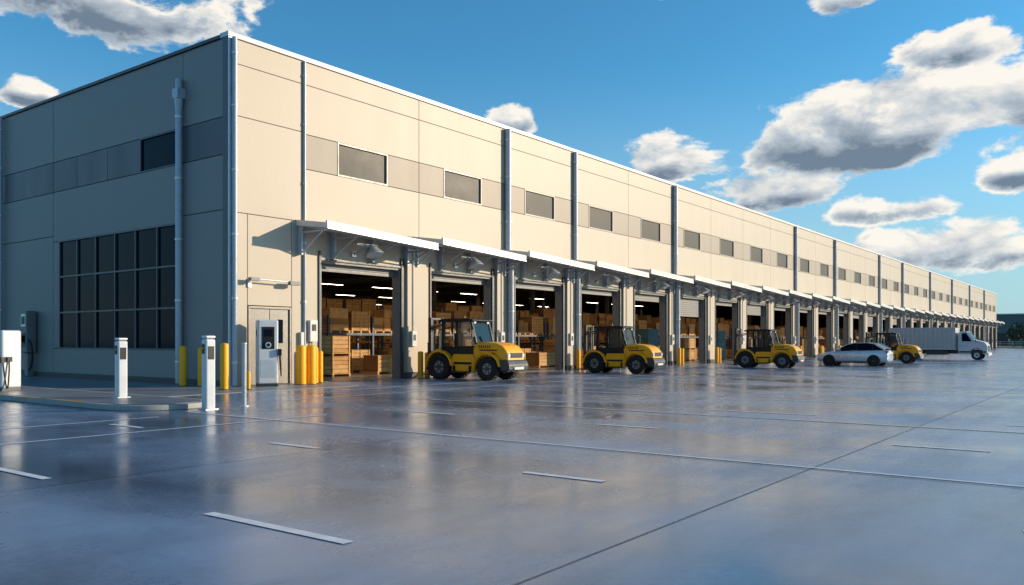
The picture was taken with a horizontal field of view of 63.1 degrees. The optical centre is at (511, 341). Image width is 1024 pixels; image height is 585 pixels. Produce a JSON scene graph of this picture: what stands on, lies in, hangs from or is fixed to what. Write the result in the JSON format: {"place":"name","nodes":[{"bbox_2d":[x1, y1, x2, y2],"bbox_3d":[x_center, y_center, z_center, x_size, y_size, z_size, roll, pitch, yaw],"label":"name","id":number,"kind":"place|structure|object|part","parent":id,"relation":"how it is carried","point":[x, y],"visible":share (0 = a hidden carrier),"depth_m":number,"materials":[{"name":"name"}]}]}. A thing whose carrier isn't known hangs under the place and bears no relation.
{"place":"outdoors","nodes":[
{"label":"outdoors","id":0,"kind":"place"},
{"bbox_2d":[21,375,358,396],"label":"pavement","id":1,"kind":"structure","parent":0,"point":[157,389],"depth_m":28.61,"materials":[{"name":"concrete"}]},
{"bbox_2d":[21,311,35,375],"bbox_3d":[-21.435,0.103,36.854,1.480,2.900,0.520,0,0,37],"label":"ev wall charger","id":2,"kind":"object","parent":1,"relation":"on","point":[28,333],"visible":0.77,"depth_m":36.72,"materials":[{"name":"metal"}]},
{"bbox_2d":[177,346,187,385],"bbox_3d":[-11.451,0.853,28.998,0.356,1.400,0.356,0,0,37],"label":"yellow bollard","id":3,"kind":"object","parent":1,"relation":"on","point":[182,365],"visible":0.98,"depth_m":28.90,"materials":[{"name":"metal"}]},
{"bbox_2d":[197,347,201,385],"bbox_3d":[-10.751,0.878,28.849,0.356,1.350,0.356,0,0,37],"label":"yellow bollard","id":4,"kind":"object","parent":1,"relation":"on","point":[199,366],"visible":0.6,"depth_m":28.74,"materials":[{"name":"metal"}]},
{"bbox_2d":[218,343,230,389],"bbox_3d":[-9.239,0.803,26.781,0.375,1.500,0.375,0,0,37],"label":"yellow bollard","id":5,"kind":"object","parent":1,"relation":"on","point":[224,366],"visible":1,"depth_m":26.67,"materials":[{"name":"metal"}]},
{"bbox_2d":[247,371,250,389],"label":"yellow bollard","id":6,"kind":"object","parent":1,"relation":"on","point":[248,380],"visible":0.82,"depth_m":26.87,"materials":[{"name":"metal"}]},
{"bbox_2d":[256,319,281,386],"bbox_3d":[-8.422,0.403,28.852,0.832,2.300,0.635,0,0,-25],"label":"ev charging station","id":7,"kind":"object","parent":1,"relation":"on","point":[268,352],"visible":1,"depth_m":28.62,"materials":[{"name":"metal"}]},
{"bbox_2d":[294,345,307,384],"bbox_3d":[-7.554,0.843,29.867,0.474,1.420,0.474,0,0,37],"label":"yellow bollard","id":8,"kind":"object","parent":1,"relation":"on","point":[300,364],"visible":1,"depth_m":29.71,"materials":[{"name":"metal"}]},
{"bbox_2d":[306,345,317,384],"bbox_3d":[-7.263,0.843,30.173,0.474,1.420,0.474,0,0,37],"label":"yellow bollard","id":9,"kind":"object","parent":1,"relation":"on","point":[310,364],"visible":0.94,"depth_m":30.03,"materials":[{"name":"metal"}]},
{"bbox_2d":[0,348,1023,584],"bbox_3d":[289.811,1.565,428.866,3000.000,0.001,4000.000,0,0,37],"label":"ground","id":10,"kind":"structure","parent":0,"point":[429,509],"depth_m":9.24,"materials":[{"name":"concrete"}]},
{"bbox_2d":[0,386,201,410],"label":"curb island","id":11,"kind":"structure","parent":10,"relation":"on","point":[82,399],"depth_m":20.45,"materials":[{"name":"concrete"}]},
{"bbox_2d":[0,330,20,390],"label":"ev charging station","id":12,"kind":"object","parent":11,"relation":"on","point":[10,360],"visible":1,"depth_m":24.05,"materials":[{"name":"metal"}]},
{"bbox_2d":[112,338,128,397],"bbox_3d":[-9.932,0.669,21.180,0.300,1.520,0.340,0,0,37],"label":"access post","id":13,"kind":"object","parent":11,"relation":"on","point":[120,369],"visible":1,"depth_m":21.08,"materials":[{"name":"metal"}]},
{"bbox_2d":[56,213,292,383],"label":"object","id":14,"kind":"object","parent":10,"relation":"on","point":[255,305],"visible":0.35,"depth_m":30.12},
{"bbox_2d":[247,306,290,384],"bbox_3d":[-8.700,0.155,29.900,0.166,2.780,1.860,0,0,37],"label":"service door","id":15,"kind":"structure","parent":14,"relation":"attached to","point":[282,315],"depth_m":30.15,"materials":[{"name":"beige painted metal"}]},
{"bbox_2d":[198,335,218,409],"bbox_3d":[-6.975,0.715,19.155,0.300,1.700,0.340,0,0,37],"label":"access post","id":16,"kind":"object","parent":10,"relation":"on","point":[208,374],"visible":1,"depth_m":19.06,"materials":[{"name":"metal"}]},
{"bbox_2d":[239,343,248,406],"bbox_3d":[-6.450,0.800,20.074,0.240,1.530,0.240,0,0,37],"label":"steel post","id":17,"kind":"object","parent":10,"relation":"on","point":[244,374],"visible":1,"depth_m":20.03,"materials":[{"name":"metal"}]},
{"bbox_2d":[316,347,319,382],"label":"yellow bollard","id":18,"kind":"object","parent":10,"relation":"on","point":[317,365],"visible":0.34,"depth_m":30.90,"materials":[{"name":"metal"}]},
{"bbox_2d":[318,351,324,382],"bbox_3d":[-7.192,0.953,31.269,0.316,1.200,0.316,0,0,37],"label":"yellow bollard","id":19,"kind":"object","parent":10,"relation":"on","point":[320,366],"visible":0.88,"depth_m":31.18,"materials":[{"name":"metal"}]},
{"bbox_2d":[416,351,424,378],"bbox_3d":[-3.847,0.990,35.073,0.356,1.150,0.356,0,0,37],"label":"yellow bollard","id":20,"kind":"object","parent":10,"relation":"on","point":[420,364],"visible":1,"depth_m":34.97,"materials":[{"name":"metal"}]},
{"bbox_2d":[424,352,430,377],"bbox_3d":[-3.601,1.015,35.452,0.356,1.100,0.356,0,0,37],"label":"yellow bollard","id":21,"kind":"object","parent":10,"relation":"on","point":[426,370],"visible":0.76,"depth_m":35.35,"materials":[{"name":"metal"}]},
{"bbox_2d":[417,316,527,380],"bbox_3d":[-1.786,0.269,34.234,4.950,2.635,1.960,0,0,33],"label":"forklift","id":22,"kind":"object","parent":10,"relation":"on","point":[480,352],"visible":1,"depth_m":33.58,"materials":[{"name":"yellow paint"}]},
{"bbox_2d":[0,363,1023,543],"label":"road markings","id":23,"kind":"object","parent":10,"relation":"on","point":[290,530],"visible":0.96,"depth_m":11.67,"materials":[{"name":"white paint"}]},
{"bbox_2d":[0,352,1023,584],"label":"yard slab joints","id":24,"kind":"object","parent":10,"relation":"on","point":[633,453],"visible":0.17,"depth_m":12.61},
{"bbox_2d":[576,349,580,369],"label":"yellow bollard","id":25,"kind":"object","parent":10,"relation":"on","point":[578,358],"visible":0.91,"depth_m":44.90,"materials":[{"name":"metal"}]},
{"bbox_2d":[581,350,582,367],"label":"yellow bollard","id":26,"kind":"object","parent":10,"relation":"on","point":[581,358],"visible":0.26,"depth_m":45.40,"materials":[{"name":"metal"}]},
{"bbox_2d":[251,268,975,385],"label":"interior shell","id":27,"kind":"object","parent":10,"relation":"on","point":[448,292],"visible":0.07,"depth_m":118.14},
{"bbox_2d":[322,336,350,376],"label":"wooden crates","id":28,"kind":"object","parent":27,"relation":"on","point":[336,356],"visible":0.27,"depth_m":36.57,"materials":[{"name":"wood"}]},
{"bbox_2d":[322,298,378,354],"bbox_3d":[-10.968,-0.597,52.765,1.200,4.292,5.900,0,0,37],"label":"storage rack","id":29,"kind":"object","parent":27,"relation":"on","point":[366,305],"visible":0.2,"depth_m":53.22,"materials":[{"name":"brown cardboard"}]},
{"bbox_2d":[322,308,391,372],"bbox_3d":[-7.476,-0.048,42.409,1.200,3.195,5.900,0,0,37],"label":"storage rack","id":30,"kind":"object","parent":27,"relation":"on","point":[342,321],"visible":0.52,"depth_m":41.42,"materials":[{"name":"brown cardboard"}]},
{"bbox_2d":[355,336,390,349],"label":"storage rack","id":31,"kind":"object","parent":27,"relation":"on","point":[362,338],"visible":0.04,"depth_m":69.52,"materials":[{"name":"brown wood"}]},
{"bbox_2d":[361,348,391,373],"bbox_3d":[-5.559,0.935,40.908,1.100,1.227,3.893,0,0,37],"label":"timber pallet stack","id":32,"kind":"object","parent":27,"relation":"on","point":[377,364],"visible":0.35,"depth_m":39.43,"materials":[{"name":"brown wood"}]},
{"bbox_2d":[370,305,441,354],"bbox_3d":[-7.254,-0.436,57.729,1.200,3.970,5.900,0,0,37],"label":"storage rack","id":33,"kind":"object","parent":27,"relation":"on","point":[384,339],"visible":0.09,"depth_m":55.60,"materials":[{"name":"brown cardboard"}]},
{"bbox_2d":[432,311,482,348],"bbox_3d":[-3.762,-0.094,47.373,1.200,3.286,5.900,0,0,37],"label":"storage rack","id":34,"kind":"object","parent":27,"relation":"on","point":[451,331],"visible":0.14,"depth_m":47.25,"materials":[{"name":"brown cardboard"}]},
{"bbox_2d":[437,303,483,345],"bbox_3d":[-3.541,-0.613,62.694,1.200,4.324,5.900,0,0,37],"label":"storage rack","id":35,"kind":"object","parent":27,"relation":"on","point":[449,306],"visible":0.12,"depth_m":60.87,"materials":[{"name":"brown cardboard"}]},
{"bbox_2d":[322,278,638,306],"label":"lamp housings","id":36,"kind":"object","parent":27,"relation":"hanging from","point":[338,284],"visible":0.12,"depth_m":90.18,"materials":[{"name":"metal"}]},
{"bbox_2d":[0,30,996,386],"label":"door frames and trim","id":37,"kind":"structure","parent":27,"relation":"attached to","point":[624,300],"depth_m":40.58,"materials":[{"name":"beige metal"}]},
{"bbox_2d":[351,243,1001,325],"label":"canopy lamps","id":38,"kind":"object","parent":37,"relation":"attached to","point":[374,251],"visible":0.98,"depth_m":47.29,"materials":[{"name":"metal"}]},
{"bbox_2d":[3,39,995,385],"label":"cladding panels","id":39,"kind":"object","parent":27,"relation":"attached to","point":[71,165],"visible":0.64,"depth_m":35.03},
{"bbox_2d":[247,277,317,344],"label":"wall fixtures","id":40,"kind":"object","parent":39,"relation":"attached to","point":[312,331],"depth_m":31.09,"materials":[{"name":"metal"}]},
{"bbox_2d":[0,36,985,385],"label":"downpipes","id":41,"kind":"object","parent":39,"relation":"attached to","point":[178,94],"visible":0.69,"depth_m":31.01,"materials":[{"name":"metal"}]},
{"bbox_2d":[59,127,994,350],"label":"windows","id":42,"kind":"structure","parent":39,"relation":"attached to","point":[114,285],"depth_m":33.62,"materials":[{"name":"black glass"}]},
{"bbox_2d":[296,220,1004,326],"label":"door canopies","id":43,"kind":"object","parent":39,"relation":"attached to","point":[372,236],"depth_m":43.68,"materials":[{"name":"white metal"}]},
{"bbox_2d":[483,315,545,358],"bbox_3d":[-0.048,-0.019,52.338,1.200,3.136,5.900,0,0,37],"label":"storage rack","id":44,"kind":"object","parent":27,"relation":"on","point":[531,326],"visible":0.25,"depth_m":53.39,"materials":[{"name":"brown cardboard"}]},
{"bbox_2d":[516,310,540,350],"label":"storage rack","id":45,"kind":"object","parent":27,"relation":"on","point":[523,313],"visible":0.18,"depth_m":68.40,"materials":[{"name":"brown cardboard"}]},
{"bbox_2d":[525,340,554,367],"bbox_3d":[2.333,0.731,50.533,1.100,1.637,3.963,0,0,37],"label":"timber pallet stack","id":46,"kind":"object","parent":27,"relation":"on","point":[545,357],"visible":0.45,"depth_m":49.25,"materials":[{"name":"brown wood"}]},
{"bbox_2d":[535,308,554,350],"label":"storage rack","id":47,"kind":"object","parent":27,"relation":"on","point":[545,313],"visible":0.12,"depth_m":70.54,"materials":[{"name":"brown cardboard"}]},
{"bbox_2d":[533,317,594,350],"bbox_3d":[3.666,-0.016,57.303,1.200,3.130,5.900,0,0,37],"label":"storage rack","id":48,"kind":"object","parent":27,"relation":"on","point":[550,326],"visible":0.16,"depth_m":55.15,"materials":[{"name":"brown cardboard"}]},
{"bbox_2d":[582,313,611,345],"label":"cardboard boxes","id":49,"kind":"object","parent":27,"relation":"on","point":[598,319],"visible":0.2,"depth_m":77.27,"materials":[{"name":"brown cardboard"}]},
{"bbox_2d":[635,329,658,347],"bbox_3d":[9.782,0.324,60.470,1.160,2.430,1.660,0,0,37],"label":"crate stack","id":50,"kind":"object","parent":27,"relation":"on","point":[649,336],"visible":0.36,"depth_m":59.88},
{"bbox_2d":[635,320,658,328],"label":"storage rack","id":51,"kind":"object","parent":27,"relation":"on","point":[641,324],"visible":0.08,"depth_m":65.59,"materials":[{"name":"brown cardboard"}]},
{"bbox_2d":[639,315,658,322],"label":"storage rack","id":52,"kind":"object","parent":27,"relation":"on","point":[647,317],"visible":0.02,"depth_m":85.50,"materials":[{"name":"brown cardboard"}]},
{"bbox_2d":[680,338,695,360],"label":"timber pallet stack","id":53,"kind":"object","parent":27,"relation":"on","point":[687,344],"visible":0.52,"depth_m":66.12,"materials":[{"name":"wood"}]},
{"bbox_2d":[680,317,696,346],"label":"storage rack","id":54,"kind":"object","parent":27,"relation":"on","point":[683,320],"visible":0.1,"depth_m":92.80,"materials":[{"name":"brown cardboard"}]},
{"bbox_2d":[680,324,698,358],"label":"storage rack","id":55,"kind":"object","parent":27,"relation":"on","point":[687,330],"visible":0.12,"depth_m":72.12,"materials":[{"name":"brown cardboard"}]},
{"bbox_2d":[696,318,718,346],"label":"storage rack","id":56,"kind":"object","parent":27,"relation":"on","point":[697,320],"visible":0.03,"depth_m":96.42,"materials":[{"name":"brown cardboard"}]},
{"bbox_2d":[693,322,730,357],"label":"storage rack","id":57,"kind":"object","parent":27,"relation":"on","point":[722,327],"visible":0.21,"depth_m":78.12,"materials":[{"name":"brown cardboard"}]},
{"bbox_2d":[716,331,725,359],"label":"crate stack","id":58,"kind":"object","parent":27,"relation":"on","point":[721,339],"visible":0.34,"depth_m":70.08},
{"bbox_2d":[718,318,731,341],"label":"storage rack","id":59,"kind":"object","parent":27,"relation":"on","point":[720,320],"visible":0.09,"depth_m":101.31,"materials":[{"name":"brown cardboard"}]},
{"bbox_2d":[726,324,751,348],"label":"storage rack","id":60,"kind":"object","parent":27,"relation":"on","point":[727,345],"visible":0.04,"depth_m":79.75,"materials":[{"name":"brown cardboard"}]},
{"bbox_2d":[727,339,751,358],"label":"timber pallet stack","id":61,"kind":"object","parent":27,"relation":"on","point":[729,354],"visible":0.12,"depth_m":74.16,"materials":[{"name":"wood"}]},
{"bbox_2d":[747,326,760,338],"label":"storage rack","id":62,"kind":"object","parent":27,"relation":"on","point":[752,327],"visible":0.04,"depth_m":84.88,"materials":[{"name":"brown cardboard"}]},
{"bbox_2d":[774,326,784,338],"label":"storage rack","id":63,"kind":"object","parent":27,"relation":"on","point":[780,332],"visible":0.13,"depth_m":90.93,"materials":[{"name":"brown cardboard"}]},
{"bbox_2d":[799,326,806,338],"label":"storage rack","id":64,"kind":"object","parent":27,"relation":"on","point":[802,332],"visible":0.19,"depth_m":96.61,"materials":[{"name":"brown cardboard"}]},
{"bbox_2d":[799,339,806,355],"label":"timber pallet stack","id":65,"kind":"object","parent":27,"relation":"on","point":[803,342],"visible":0.3,"depth_m":89.21,"materials":[{"name":"brown wood"}]},
{"bbox_2d":[818,339,825,353],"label":"timber pallet stack","id":66,"kind":"object","parent":27,"relation":"on","point":[822,342],"visible":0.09,"depth_m":95.47,"materials":[{"name":"wood"}]},
{"bbox_2d":[818,329,825,347],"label":"storage rack","id":67,"kind":"object","parent":27,"relation":"on","point":[820,332],"visible":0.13,"depth_m":102.11,"materials":[{"name":"brown cardboard"}]},
{"bbox_2d":[818,328,840,345],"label":"storage rack","id":68,"kind":"object","parent":27,"relation":"on","point":[824,333],"visible":0.06,"depth_m":104.88,"materials":[{"name":"brown cardboard"}]},
{"bbox_2d":[840,329,853,345],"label":"storage rack","id":69,"kind":"object","parent":27,"relation":"on","point":[841,330],"visible":0.12,"depth_m":109.69,"materials":[{"name":"brown cardboard"}]},
{"bbox_2d":[853,329,858,340],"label":"storage rack","id":70,"kind":"object","parent":27,"relation":"on","point":[856,333],"visible":0.26,"depth_m":115.19,"materials":[{"name":"brown cardboard"}]},
{"bbox_2d":[573,324,665,373],"bbox_3d":[5.171,0.360,41.083,4.600,2.448,1.822,0,0,33],"label":"forklift","id":71,"kind":"object","parent":10,"relation":"on","point":[621,348],"visible":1,"depth_m":40.51,"materials":[{"name":"yellow paint"}]},
{"bbox_2d":[677,348,680,364],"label":"yellow bollard","id":72,"kind":"object","parent":10,"relation":"on","point":[678,356],"visible":0.93,"depth_m":54.84,"materials":[{"name":"metal"}]},
{"bbox_2d":[681,348,684,364],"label":"yellow bollard","id":73,"kind":"object","parent":10,"relation":"on","point":[682,356],"visible":0.83,"depth_m":55.29,"materials":[{"name":"metal"}]},
{"bbox_2d":[715,347,718,362],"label":"yellow bollard","id":74,"kind":"object","parent":10,"relation":"on","point":[716,354],"visible":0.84,"depth_m":59.81,"materials":[{"name":"metal"}]},
{"bbox_2d":[719,348,720,362],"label":"yellow bollard","id":75,"kind":"object","parent":10,"relation":"on","point":[719,355],"visible":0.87,"depth_m":60.24,"materials":[{"name":"metal"}]},
{"bbox_2d":[725,328,804,368],"bbox_3d":[14.809,0.387,49.119,4.500,2.395,1.782,0,0,35],"label":"forklift","id":76,"kind":"object","parent":10,"relation":"on","point":[766,347],"visible":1,"depth_m":48.56,"materials":[{"name":"yellow paint"}]},
{"bbox_2d":[817,342,893,365],"bbox_3d":[21.980,0.844,53.506,4.397,1.532,2.080,0,0,37],"label":"parked car","id":77,"kind":"object","parent":10,"relation":"on","point":[874,354],"visible":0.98,"depth_m":52.62,"materials":[{"name":"silver metal"}]},
{"bbox_2d":[865,331,923,363],"bbox_3d":[26.910,0.439,59.434,4.300,2.289,1.703,0,0,37],"label":"forklift","id":78,"kind":"object","parent":10,"relation":"on","point":[905,353],"visible":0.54,"depth_m":58.60,"materials":[{"name":"yellow paint"}]},
{"bbox_2d":[889,327,991,359],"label":"box truck","id":79,"kind":"object","parent":10,"relation":"on","point":[941,341],"visible":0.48,"depth_m":70.89,"materials":[{"name":"metal"}]},
{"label":"windows and trim","id":80,"kind":"part","parent":79,"relation":"part of","materials":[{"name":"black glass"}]},
{"bbox_2d":[0,0,1023,313],"label":"sky","id":81,"kind":"structure","parent":0,"point":[894,129],"materials":[{"name":"blue"}]},
{"bbox_2d":[997,346,1023,347],"bbox_3d":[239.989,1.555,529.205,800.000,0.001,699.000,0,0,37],"label":"grass","id":82,"kind":"structure","parent":0,"point":[1009,347],"depth_m":207.79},
{"bbox_2d":[996,313,1023,345],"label":"distant warehouse","id":83,"kind":"structure","parent":82,"relation":"on","point":[1008,320],"depth_m":299.97,"materials":[{"name":"metal"}]},
{"bbox_2d":[997,322,1023,346],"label":"distant trees","id":84,"kind":"object","parent":82,"relation":"on","point":[1016,332],"visible":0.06,"depth_m":211.01,"materials":[{"name":"green plant"}]}
]}

